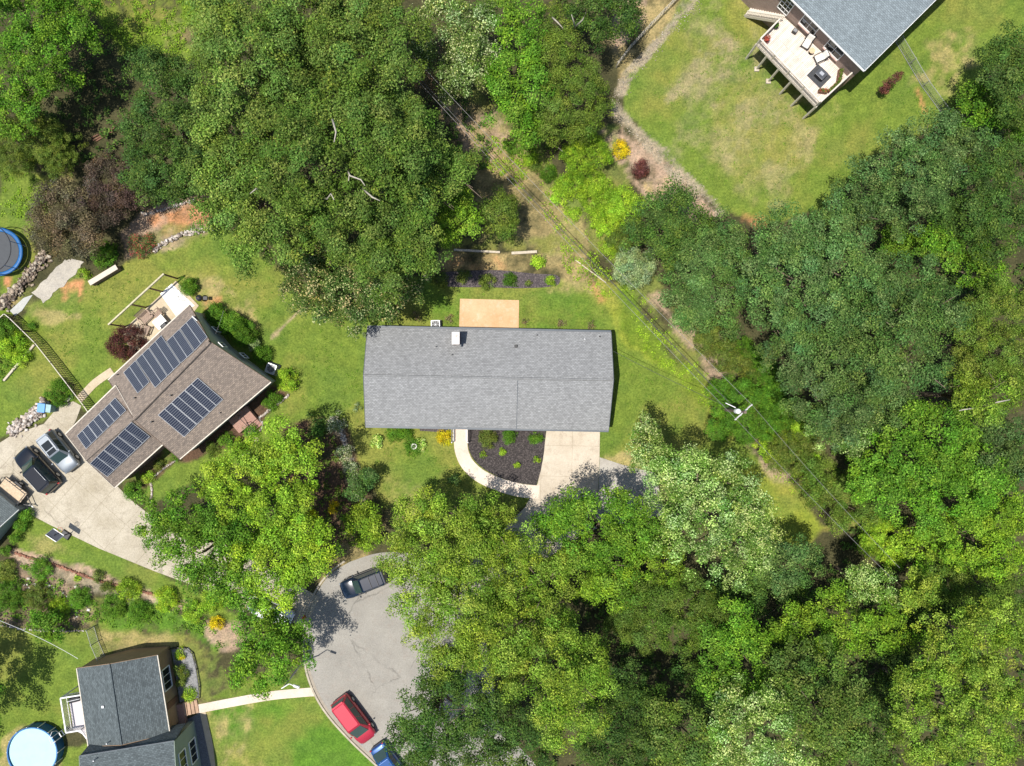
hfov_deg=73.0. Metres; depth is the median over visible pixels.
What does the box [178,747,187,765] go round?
window
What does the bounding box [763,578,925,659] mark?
broadleaf tree
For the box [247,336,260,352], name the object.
shrub
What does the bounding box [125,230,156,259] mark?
shrub
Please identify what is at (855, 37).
deck house
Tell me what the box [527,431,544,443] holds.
shrub
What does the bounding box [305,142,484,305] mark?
oak tree
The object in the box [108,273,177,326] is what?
timber trellis
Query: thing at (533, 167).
shrub
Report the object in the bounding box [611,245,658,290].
shrub
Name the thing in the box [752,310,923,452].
broadleaf tree
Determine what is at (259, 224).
oak tree
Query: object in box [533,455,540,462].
plant
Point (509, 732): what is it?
broadleaf tree
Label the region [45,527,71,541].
basketball hoop
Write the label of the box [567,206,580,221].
shrub
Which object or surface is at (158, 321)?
patio table
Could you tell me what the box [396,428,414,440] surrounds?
shrub
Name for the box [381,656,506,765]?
broadleaf tree
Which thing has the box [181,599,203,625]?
shrub
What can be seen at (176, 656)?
shrub
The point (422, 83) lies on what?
tree
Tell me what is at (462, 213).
tree
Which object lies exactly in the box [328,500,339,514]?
shrub
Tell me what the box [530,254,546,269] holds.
shrub
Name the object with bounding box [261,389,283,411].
shrub
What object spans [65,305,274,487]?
solar house
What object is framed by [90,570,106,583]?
shrub
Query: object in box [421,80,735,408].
overhead wire
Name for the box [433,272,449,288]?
shrub
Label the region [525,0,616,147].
broadleaf tree
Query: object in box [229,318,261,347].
shrub
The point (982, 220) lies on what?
broadleaf tree
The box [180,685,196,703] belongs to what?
shrub
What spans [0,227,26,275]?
trampoline
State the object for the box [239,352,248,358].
window
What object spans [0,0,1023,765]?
ground
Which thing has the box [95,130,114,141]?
old board
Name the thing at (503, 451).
plant
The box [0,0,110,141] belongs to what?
broadleaf tree
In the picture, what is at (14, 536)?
shrub
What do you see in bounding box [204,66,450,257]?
oak tree
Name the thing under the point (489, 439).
shrub
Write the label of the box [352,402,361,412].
shrub
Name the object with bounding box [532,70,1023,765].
forest undergrowth
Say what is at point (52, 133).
broadleaf tree
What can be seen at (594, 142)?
tree
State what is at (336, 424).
flowering shrub
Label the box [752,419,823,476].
tree
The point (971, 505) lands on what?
broadleaf tree
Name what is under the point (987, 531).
broadleaf tree
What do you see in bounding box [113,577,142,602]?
shrub
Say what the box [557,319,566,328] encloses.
shrub
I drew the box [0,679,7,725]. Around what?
broadleaf tree
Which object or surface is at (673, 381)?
overhead wire
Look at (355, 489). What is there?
tree
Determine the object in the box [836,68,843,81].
planter box
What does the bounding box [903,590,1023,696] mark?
broadleaf tree
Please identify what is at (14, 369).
landscape timber
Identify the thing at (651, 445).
maple tree
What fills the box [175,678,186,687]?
shrub
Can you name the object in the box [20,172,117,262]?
plum tree
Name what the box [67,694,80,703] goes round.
grill
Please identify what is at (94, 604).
bank ground cover
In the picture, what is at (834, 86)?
planter box
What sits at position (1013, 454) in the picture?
broadleaf tree
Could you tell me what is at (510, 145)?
shrub
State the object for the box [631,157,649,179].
shrub
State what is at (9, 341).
shrub
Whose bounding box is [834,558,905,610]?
tree
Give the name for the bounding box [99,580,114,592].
shrub
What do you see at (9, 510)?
shed
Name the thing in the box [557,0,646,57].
broadleaf tree
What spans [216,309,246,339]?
shrub
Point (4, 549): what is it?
shrub
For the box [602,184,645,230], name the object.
shrub
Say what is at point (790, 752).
broadleaf tree
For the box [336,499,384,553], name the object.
tree
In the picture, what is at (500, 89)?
broadleaf tree
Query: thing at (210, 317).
shrub
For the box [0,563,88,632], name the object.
garden ground cover
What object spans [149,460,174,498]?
stone border
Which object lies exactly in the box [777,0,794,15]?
window
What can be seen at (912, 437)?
broadleaf tree
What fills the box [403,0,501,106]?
flowering tree
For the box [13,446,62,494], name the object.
parked car
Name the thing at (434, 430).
side mulch bed
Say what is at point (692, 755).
broadleaf tree
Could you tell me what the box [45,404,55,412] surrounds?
refuse cart
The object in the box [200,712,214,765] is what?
foundation walk
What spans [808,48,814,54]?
side table
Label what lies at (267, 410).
stone border
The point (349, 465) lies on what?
flowering shrub
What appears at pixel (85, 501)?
neighbour driveway
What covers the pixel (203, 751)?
dark gravel
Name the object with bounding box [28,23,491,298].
grove undergrowth
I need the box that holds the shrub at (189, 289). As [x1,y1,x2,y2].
[177,276,201,296]
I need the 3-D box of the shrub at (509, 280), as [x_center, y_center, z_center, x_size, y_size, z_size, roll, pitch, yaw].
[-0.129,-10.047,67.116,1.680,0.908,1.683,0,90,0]
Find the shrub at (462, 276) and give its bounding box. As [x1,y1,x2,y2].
[455,269,471,284]
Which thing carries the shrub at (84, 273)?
on the ground at (946, 40)
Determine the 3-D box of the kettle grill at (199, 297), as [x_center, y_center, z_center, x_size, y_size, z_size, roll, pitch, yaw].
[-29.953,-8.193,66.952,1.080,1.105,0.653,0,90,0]
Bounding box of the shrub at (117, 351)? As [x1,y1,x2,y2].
[104,323,148,362]
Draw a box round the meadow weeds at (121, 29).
[0,0,231,218]
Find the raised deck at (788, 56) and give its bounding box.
[744,8,852,118]
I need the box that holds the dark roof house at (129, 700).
[76,646,200,765]
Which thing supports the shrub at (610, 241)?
on the ground at (946, 40)
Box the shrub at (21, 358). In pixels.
[12,348,33,368]
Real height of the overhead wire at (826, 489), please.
0.626 m
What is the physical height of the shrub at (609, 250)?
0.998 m
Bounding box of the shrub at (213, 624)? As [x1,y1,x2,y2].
[207,615,225,630]
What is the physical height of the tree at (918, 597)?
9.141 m
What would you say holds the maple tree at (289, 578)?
on the ground at (946, 40)
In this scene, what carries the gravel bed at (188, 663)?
on the ground at (946, 40)
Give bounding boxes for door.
[166,695,177,710]
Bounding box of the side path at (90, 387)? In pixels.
[76,368,113,401]
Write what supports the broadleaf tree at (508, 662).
on the ground at (946, 40)
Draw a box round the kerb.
[302,560,376,765]
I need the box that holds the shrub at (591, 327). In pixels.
[587,320,595,328]
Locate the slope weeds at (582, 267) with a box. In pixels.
[470,129,848,530]
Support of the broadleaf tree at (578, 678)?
on the ground at (946, 40)
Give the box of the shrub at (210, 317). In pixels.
[202,300,228,327]
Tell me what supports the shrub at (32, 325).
on the ground at (946, 40)
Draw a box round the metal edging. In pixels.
[168,646,199,698]
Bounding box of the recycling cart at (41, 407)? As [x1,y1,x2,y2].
[37,403,44,412]
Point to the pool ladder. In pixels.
(59, 734)
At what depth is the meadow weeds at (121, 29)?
67.38 m
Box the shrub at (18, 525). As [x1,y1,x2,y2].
[12,519,30,534]
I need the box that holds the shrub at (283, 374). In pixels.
[275,367,301,392]
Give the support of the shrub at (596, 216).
on the ground at (946, 40)
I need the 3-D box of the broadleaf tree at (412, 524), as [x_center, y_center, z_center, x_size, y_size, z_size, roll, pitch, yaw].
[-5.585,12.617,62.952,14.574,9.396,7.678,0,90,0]
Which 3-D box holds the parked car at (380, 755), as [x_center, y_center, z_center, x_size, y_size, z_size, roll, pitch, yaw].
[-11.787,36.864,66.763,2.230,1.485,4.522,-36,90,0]
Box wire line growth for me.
[499,161,618,280]
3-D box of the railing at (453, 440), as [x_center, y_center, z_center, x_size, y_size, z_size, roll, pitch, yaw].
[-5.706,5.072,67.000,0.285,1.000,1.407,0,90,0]
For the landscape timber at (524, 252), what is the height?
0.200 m
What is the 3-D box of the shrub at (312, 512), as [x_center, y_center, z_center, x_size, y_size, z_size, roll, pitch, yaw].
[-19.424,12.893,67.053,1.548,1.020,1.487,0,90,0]
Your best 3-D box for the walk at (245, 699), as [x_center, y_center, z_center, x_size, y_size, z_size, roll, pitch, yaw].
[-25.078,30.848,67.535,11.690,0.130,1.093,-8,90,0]
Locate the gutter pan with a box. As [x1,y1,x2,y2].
[304,627,375,762]
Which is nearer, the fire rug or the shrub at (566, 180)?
the fire rug
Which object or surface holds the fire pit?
on the fire rug
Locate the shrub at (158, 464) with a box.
[153,457,165,472]
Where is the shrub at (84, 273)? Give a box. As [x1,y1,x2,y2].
[76,268,92,281]
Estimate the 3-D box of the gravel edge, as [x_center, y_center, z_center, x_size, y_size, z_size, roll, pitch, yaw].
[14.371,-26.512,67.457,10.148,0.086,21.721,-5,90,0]
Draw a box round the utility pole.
[711,403,752,419]
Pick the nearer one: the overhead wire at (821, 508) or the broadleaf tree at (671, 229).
the overhead wire at (821, 508)
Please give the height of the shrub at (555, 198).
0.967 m
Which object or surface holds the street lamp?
on the ground at (946, 40)
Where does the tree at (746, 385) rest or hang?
on the ground at (946, 40)
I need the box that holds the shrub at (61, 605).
[45,596,72,622]
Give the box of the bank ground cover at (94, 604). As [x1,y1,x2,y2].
[0,329,223,651]
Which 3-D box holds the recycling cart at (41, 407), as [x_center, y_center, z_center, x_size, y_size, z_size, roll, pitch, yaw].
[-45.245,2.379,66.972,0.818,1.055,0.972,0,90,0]
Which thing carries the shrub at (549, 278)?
on the back mulch bed at (537, 280)
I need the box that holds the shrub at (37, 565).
[28,552,54,580]
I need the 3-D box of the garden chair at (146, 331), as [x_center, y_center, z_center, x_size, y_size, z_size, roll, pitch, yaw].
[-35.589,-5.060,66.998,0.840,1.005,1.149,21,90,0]
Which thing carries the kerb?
on the road
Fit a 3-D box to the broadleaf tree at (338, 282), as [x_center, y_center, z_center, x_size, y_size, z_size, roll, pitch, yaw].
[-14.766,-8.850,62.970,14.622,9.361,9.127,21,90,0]
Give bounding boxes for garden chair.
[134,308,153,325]
[137,324,151,336]
[150,306,164,317]
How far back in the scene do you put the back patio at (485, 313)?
67.44 m
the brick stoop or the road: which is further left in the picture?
the brick stoop
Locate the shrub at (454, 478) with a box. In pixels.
[446,473,460,485]
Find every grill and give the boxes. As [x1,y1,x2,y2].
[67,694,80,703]
[160,321,169,328]
[196,295,206,300]
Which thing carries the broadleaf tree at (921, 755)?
on the ground at (946, 40)
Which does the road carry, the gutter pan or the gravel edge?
the gutter pan
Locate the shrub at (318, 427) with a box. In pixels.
[305,409,328,439]
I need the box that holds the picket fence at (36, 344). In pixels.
[0,313,91,411]
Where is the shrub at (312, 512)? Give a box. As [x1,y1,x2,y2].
[305,509,318,517]
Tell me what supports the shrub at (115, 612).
on the ground at (946, 40)
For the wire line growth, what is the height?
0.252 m
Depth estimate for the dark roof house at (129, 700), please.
64.22 m
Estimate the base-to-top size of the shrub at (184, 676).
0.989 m
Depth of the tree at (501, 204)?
62.79 m
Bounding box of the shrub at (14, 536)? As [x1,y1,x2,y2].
[8,531,20,544]
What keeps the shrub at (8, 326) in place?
on the ground at (946, 40)
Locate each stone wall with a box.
[0,249,52,312]
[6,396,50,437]
[141,198,195,215]
[153,227,212,252]
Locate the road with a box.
[307,552,534,765]
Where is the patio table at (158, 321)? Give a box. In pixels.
[152,314,165,329]
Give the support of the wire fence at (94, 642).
on the ground at (946, 40)
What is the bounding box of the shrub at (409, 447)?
[402,437,420,458]
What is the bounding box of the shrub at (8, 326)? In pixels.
[0,316,21,345]
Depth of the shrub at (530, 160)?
66.99 m
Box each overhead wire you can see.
[2,621,77,658]
[418,81,735,418]
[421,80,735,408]
[426,70,751,404]
[617,353,733,409]
[736,419,865,552]
[752,405,899,567]
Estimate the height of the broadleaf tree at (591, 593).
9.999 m
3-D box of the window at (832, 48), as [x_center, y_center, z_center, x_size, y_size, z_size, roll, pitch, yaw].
[29.376,-30.387,63.050,1.870,1.580,0.082,45,90,0]
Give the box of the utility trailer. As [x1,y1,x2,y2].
[0,476,33,507]
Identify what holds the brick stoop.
on the ground at (946, 40)
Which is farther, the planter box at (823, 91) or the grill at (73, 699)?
the grill at (73, 699)
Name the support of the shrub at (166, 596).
on the ground at (946, 40)
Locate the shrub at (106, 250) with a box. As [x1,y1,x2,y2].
[89,239,118,270]
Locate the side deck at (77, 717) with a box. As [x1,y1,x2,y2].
[60,686,85,737]
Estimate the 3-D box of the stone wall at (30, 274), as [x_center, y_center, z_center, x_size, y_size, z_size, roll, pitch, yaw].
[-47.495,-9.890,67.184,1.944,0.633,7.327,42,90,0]
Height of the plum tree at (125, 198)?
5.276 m
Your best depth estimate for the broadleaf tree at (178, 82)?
57.75 m
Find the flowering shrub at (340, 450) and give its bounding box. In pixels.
[335,444,354,461]
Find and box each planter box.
[817,88,829,94]
[828,80,839,92]
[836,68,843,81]
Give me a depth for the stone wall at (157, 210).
67.34 m
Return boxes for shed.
[0,491,25,539]
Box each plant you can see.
[499,447,505,455]
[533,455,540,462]
[763,34,770,42]
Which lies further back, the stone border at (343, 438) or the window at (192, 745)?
the stone border at (343, 438)
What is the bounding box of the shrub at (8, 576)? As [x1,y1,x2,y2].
[0,559,18,581]
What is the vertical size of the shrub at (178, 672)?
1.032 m
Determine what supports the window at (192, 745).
in the dark roof house at (129, 700)
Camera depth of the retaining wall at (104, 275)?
66.70 m
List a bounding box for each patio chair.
[800,32,816,50]
[813,49,830,64]
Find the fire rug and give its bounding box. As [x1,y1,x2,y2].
[807,64,830,87]
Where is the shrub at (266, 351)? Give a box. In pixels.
[251,345,272,365]
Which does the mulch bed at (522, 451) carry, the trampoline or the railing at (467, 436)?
the railing at (467, 436)
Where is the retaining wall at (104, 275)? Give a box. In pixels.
[88,265,121,285]
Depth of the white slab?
67.42 m
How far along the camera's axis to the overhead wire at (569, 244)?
59.03 m
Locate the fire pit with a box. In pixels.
[814,67,827,80]
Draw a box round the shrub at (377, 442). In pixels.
[369,434,383,449]
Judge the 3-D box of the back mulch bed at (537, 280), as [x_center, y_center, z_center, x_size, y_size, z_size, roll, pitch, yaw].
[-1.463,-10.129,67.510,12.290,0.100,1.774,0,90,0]
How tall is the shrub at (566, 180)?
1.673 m
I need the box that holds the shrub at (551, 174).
[539,164,557,183]
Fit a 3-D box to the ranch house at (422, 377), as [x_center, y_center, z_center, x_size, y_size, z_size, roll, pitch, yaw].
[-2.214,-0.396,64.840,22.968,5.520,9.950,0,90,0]
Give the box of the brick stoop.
[176,699,198,724]
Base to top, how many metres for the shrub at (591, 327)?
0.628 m
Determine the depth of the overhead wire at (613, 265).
58.90 m
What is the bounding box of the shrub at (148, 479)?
[139,471,155,483]
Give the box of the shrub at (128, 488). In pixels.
[121,480,142,500]
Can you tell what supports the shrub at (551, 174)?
on the ground at (946, 40)
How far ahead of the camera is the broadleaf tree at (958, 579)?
62.99 m
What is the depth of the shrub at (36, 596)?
66.78 m
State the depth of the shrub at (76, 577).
67.25 m
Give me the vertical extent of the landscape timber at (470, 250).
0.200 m
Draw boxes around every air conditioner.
[265,362,280,375]
[431,320,441,326]
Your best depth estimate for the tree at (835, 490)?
63.86 m
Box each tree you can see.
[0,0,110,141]
[0,106,88,180]
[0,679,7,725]
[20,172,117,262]
[27,609,65,643]
[76,148,152,230]
[115,43,226,210]
[130,483,271,613]
[178,104,324,283]
[182,0,331,123]
[191,413,324,535]
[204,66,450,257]
[222,500,345,618]
[225,588,316,699]
[274,229,432,341]
[275,0,434,128]
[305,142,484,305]
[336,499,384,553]
[341,466,379,501]
[369,484,528,563]
[370,517,548,668]
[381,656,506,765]
[401,17,449,103]
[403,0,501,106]
[411,537,591,704]
[434,183,485,248]
[456,672,559,765]
[468,0,554,153]
[475,182,520,243]
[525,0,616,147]
[525,481,679,612]
[526,613,620,755]
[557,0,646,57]
[559,123,614,179]
[569,542,686,614]
[571,653,672,765]
[601,565,735,657]
[618,173,720,274]
[624,410,686,486]
[639,694,744,765]
[640,441,785,594]
[654,204,761,342]
[668,565,817,736]
[687,593,781,710]
[692,314,767,391]
[703,373,789,446]
[706,672,839,765]
[716,335,805,430]
[737,192,887,365]
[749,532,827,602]
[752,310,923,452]
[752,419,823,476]
[757,632,903,765]
[760,424,821,478]
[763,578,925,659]
[794,456,883,537]
[796,248,977,403]
[802,404,905,458]
[829,103,1004,251]
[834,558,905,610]
[843,431,1019,544]
[855,515,908,571]
[861,592,963,731]
[873,565,943,615]
[875,218,1019,303]
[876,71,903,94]
[878,395,1008,498]
[882,650,1023,765]
[887,487,1023,584]
[903,544,1023,624]
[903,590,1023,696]
[912,368,1023,428]
[920,131,1023,274]
[930,273,1023,398]
[939,77,1023,153]
[955,19,1023,130]
[962,406,1023,488]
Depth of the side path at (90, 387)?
67.47 m
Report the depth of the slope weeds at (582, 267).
67.39 m
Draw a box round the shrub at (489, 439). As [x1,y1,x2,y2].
[478,430,498,449]
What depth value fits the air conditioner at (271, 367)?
66.72 m
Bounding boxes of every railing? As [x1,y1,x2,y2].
[451,429,454,442]
[466,430,468,442]
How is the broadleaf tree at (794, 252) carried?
on the ground at (946, 40)
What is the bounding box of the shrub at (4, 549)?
[0,545,11,555]
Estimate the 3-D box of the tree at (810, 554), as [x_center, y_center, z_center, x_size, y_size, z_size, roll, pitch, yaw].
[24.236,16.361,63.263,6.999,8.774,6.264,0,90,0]
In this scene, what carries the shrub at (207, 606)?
on the ground at (946, 40)
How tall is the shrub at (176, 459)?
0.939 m
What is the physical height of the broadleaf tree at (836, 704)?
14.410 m
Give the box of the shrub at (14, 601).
[0,577,26,612]
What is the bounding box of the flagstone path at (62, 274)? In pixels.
[32,259,83,302]
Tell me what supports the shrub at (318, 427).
on the ground at (946, 40)
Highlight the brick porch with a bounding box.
[229,406,261,434]
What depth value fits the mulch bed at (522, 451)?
67.45 m
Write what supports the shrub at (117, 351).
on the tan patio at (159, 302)
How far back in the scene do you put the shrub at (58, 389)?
66.69 m
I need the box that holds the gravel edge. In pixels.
[607,0,719,216]
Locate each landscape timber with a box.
[3,344,35,380]
[454,249,499,252]
[511,250,536,254]
[575,260,605,282]
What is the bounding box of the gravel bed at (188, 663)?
[171,647,197,701]
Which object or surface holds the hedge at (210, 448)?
on the ground at (946, 40)
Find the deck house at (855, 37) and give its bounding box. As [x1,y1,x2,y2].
[742,0,935,92]
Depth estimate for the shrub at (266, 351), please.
66.61 m
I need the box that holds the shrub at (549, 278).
[545,275,555,286]
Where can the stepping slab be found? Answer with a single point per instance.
(16, 309)
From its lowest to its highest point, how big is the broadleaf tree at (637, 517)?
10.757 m
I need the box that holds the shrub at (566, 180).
[555,169,585,200]
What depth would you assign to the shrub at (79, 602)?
66.85 m
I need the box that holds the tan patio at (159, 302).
[123,281,198,352]
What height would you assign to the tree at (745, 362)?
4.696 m
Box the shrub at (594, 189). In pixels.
[576,170,615,215]
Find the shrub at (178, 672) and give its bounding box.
[172,664,185,676]
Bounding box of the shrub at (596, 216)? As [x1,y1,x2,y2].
[589,203,623,238]
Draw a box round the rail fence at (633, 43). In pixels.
[616,0,675,67]
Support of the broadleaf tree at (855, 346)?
on the ground at (946, 40)
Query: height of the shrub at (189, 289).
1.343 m
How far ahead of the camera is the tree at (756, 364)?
64.23 m
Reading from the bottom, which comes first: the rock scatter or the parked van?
the parked van
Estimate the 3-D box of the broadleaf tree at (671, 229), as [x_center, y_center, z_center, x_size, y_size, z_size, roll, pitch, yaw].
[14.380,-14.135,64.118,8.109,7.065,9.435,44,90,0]
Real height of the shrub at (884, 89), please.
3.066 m
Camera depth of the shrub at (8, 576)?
66.85 m
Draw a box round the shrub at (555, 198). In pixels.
[550,187,567,207]
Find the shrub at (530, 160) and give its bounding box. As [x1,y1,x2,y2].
[522,151,538,166]
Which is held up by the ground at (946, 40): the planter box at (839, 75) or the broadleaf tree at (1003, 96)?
the broadleaf tree at (1003, 96)
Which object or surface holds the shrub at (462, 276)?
on the back mulch bed at (537, 280)
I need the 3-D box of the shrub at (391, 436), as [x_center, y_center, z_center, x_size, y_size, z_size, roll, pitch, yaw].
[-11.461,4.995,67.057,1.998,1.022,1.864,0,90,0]
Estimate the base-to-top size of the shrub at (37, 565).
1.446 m
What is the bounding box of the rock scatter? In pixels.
[7,577,89,618]
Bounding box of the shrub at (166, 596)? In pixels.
[152,585,180,613]
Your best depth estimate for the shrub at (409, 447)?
67.06 m
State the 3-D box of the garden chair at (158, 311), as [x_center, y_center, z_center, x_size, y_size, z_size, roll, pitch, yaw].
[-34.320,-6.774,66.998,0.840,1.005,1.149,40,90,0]
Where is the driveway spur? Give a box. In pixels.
[592,457,662,528]
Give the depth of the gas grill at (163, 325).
66.41 m
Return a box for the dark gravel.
[188,713,210,765]
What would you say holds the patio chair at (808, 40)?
on the raised deck at (788, 56)
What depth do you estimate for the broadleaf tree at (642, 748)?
59.74 m
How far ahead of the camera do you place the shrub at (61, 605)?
66.92 m
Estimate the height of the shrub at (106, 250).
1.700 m
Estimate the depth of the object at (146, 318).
67.09 m
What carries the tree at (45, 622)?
on the ground at (946, 40)
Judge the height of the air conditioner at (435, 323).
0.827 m
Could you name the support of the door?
in the dark roof house at (129, 700)
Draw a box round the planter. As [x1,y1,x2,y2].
[791,27,797,34]
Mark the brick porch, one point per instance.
(244, 417)
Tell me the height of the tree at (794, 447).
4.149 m
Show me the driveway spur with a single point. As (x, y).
(612, 472)
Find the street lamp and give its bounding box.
[281,661,303,688]
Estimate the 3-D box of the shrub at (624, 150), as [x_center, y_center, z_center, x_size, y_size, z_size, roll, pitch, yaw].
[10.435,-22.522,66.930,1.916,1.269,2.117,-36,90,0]
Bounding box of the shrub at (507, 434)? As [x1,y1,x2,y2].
[501,430,517,445]
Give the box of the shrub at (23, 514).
[17,507,34,521]
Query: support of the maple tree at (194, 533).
on the ground at (946, 40)
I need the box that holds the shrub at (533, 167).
[527,161,542,174]
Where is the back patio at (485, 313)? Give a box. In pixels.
[459,299,518,327]
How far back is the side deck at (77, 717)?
65.93 m
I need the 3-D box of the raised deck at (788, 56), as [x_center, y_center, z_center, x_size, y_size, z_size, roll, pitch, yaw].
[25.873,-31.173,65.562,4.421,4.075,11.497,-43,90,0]
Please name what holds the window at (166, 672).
in the dark roof house at (129, 700)
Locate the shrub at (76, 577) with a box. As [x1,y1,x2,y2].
[72,574,81,582]
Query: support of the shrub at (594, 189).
on the ground at (946, 40)
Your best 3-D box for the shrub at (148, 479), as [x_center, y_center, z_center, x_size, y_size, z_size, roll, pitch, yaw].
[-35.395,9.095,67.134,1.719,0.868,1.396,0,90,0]
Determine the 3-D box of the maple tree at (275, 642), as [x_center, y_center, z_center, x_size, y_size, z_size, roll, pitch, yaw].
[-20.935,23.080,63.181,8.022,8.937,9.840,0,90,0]
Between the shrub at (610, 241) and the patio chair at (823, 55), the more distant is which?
the shrub at (610, 241)
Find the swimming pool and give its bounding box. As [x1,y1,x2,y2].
[6,722,64,765]
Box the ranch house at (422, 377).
[363,325,613,431]
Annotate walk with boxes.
[197,688,313,713]
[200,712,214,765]
[454,429,539,498]
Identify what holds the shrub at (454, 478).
on the ground at (946, 40)
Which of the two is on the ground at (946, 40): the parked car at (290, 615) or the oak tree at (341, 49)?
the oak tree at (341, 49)
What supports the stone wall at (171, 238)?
on the ground at (946, 40)
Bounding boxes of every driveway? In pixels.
[0,401,319,626]
[425,431,599,617]
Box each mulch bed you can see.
[420,429,452,431]
[435,270,559,287]
[468,430,545,484]
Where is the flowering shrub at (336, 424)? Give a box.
[325,409,348,438]
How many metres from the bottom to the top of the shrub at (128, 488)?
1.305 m
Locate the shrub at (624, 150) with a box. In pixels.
[611,138,630,159]
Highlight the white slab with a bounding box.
[160,284,194,314]
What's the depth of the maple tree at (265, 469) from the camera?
59.46 m
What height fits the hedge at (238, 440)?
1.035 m
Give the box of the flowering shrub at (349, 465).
[342,459,362,475]
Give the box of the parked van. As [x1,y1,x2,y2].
[330,693,375,744]
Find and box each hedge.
[204,440,221,458]
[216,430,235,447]
[234,436,251,451]
[242,423,258,441]
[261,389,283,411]
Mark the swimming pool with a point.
(30, 745)
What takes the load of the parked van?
on the road
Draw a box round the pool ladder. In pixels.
[50,729,66,742]
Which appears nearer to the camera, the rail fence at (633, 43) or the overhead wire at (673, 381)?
the overhead wire at (673, 381)
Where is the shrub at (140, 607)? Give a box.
[127,597,153,624]
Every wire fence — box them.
[85,626,104,660]
[895,35,950,111]
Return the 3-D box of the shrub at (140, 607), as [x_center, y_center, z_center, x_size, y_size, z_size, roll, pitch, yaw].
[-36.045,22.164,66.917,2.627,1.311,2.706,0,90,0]
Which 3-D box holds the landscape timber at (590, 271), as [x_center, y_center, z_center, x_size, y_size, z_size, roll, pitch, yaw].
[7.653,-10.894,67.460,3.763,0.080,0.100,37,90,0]
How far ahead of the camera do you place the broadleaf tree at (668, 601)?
58.69 m
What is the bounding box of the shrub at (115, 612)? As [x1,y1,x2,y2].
[99,591,126,618]
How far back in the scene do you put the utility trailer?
66.92 m
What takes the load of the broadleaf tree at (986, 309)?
on the ground at (946, 40)
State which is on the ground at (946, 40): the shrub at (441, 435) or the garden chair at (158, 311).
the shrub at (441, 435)
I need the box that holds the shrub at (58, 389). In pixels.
[42,377,74,407]
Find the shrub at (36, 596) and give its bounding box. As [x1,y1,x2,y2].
[22,579,53,610]
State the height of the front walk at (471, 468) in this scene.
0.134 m
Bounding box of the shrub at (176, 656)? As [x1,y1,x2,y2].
[172,645,184,660]
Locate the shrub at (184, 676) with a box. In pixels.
[178,669,189,679]
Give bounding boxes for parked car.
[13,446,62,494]
[36,429,79,473]
[245,594,295,623]
[339,565,389,598]
[369,741,401,765]
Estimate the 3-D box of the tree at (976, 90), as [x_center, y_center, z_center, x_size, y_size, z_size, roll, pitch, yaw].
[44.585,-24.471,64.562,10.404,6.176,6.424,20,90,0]
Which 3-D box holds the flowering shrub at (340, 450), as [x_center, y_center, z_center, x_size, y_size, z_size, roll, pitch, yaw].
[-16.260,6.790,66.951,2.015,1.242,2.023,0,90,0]
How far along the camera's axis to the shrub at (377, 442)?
67.08 m
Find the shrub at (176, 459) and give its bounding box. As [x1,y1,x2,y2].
[170,453,178,462]
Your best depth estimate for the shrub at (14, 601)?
66.64 m
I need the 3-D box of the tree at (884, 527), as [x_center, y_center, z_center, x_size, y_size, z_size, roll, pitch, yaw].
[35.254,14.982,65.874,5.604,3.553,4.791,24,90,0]
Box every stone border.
[0,624,83,632]
[14,551,192,608]
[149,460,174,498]
[258,394,289,430]
[328,416,365,505]
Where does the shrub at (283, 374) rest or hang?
on the ground at (946, 40)
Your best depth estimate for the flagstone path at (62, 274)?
67.47 m
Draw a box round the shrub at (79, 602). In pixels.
[65,584,93,609]
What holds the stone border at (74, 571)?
on the ground at (946, 40)
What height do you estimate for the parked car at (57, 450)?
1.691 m
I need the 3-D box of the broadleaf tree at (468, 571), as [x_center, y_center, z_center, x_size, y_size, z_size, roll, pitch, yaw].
[-4.345,17.871,61.142,15.565,13.016,12.577,0,90,0]
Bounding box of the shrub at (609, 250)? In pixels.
[597,240,616,256]
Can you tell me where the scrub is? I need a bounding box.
[296,139,552,548]
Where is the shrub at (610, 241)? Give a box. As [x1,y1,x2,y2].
[604,224,634,256]
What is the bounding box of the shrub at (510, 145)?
[501,139,519,155]
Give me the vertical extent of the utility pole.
9.800 m
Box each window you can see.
[161,664,172,691]
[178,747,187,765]
[188,736,198,765]
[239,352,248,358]
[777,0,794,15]
[799,15,818,34]
[823,40,843,60]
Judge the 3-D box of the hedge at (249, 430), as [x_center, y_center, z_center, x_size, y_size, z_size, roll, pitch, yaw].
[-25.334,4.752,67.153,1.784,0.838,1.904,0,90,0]
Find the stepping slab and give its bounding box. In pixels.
[10,295,32,314]
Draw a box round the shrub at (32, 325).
[27,321,36,331]
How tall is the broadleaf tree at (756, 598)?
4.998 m
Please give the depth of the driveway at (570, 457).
67.47 m
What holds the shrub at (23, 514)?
on the ground at (946, 40)
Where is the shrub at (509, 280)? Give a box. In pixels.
[502,272,517,287]
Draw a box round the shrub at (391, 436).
[384,428,402,443]
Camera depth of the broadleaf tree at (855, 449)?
60.22 m
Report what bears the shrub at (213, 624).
on the ground at (946, 40)
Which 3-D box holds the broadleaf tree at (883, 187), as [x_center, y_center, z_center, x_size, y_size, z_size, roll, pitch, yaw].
[33.612,-17.877,61.417,9.476,12.467,17.746,43,90,0]
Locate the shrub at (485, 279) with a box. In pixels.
[478,273,497,291]
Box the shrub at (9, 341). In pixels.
[0,327,29,359]
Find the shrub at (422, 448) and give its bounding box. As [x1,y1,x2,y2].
[416,437,426,452]
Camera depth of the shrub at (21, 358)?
66.76 m
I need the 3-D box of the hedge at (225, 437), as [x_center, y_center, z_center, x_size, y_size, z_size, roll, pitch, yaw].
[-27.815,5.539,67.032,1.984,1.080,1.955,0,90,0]
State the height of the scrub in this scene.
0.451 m
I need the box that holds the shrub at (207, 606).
[200,589,224,613]
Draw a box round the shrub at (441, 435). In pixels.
[435,429,453,446]

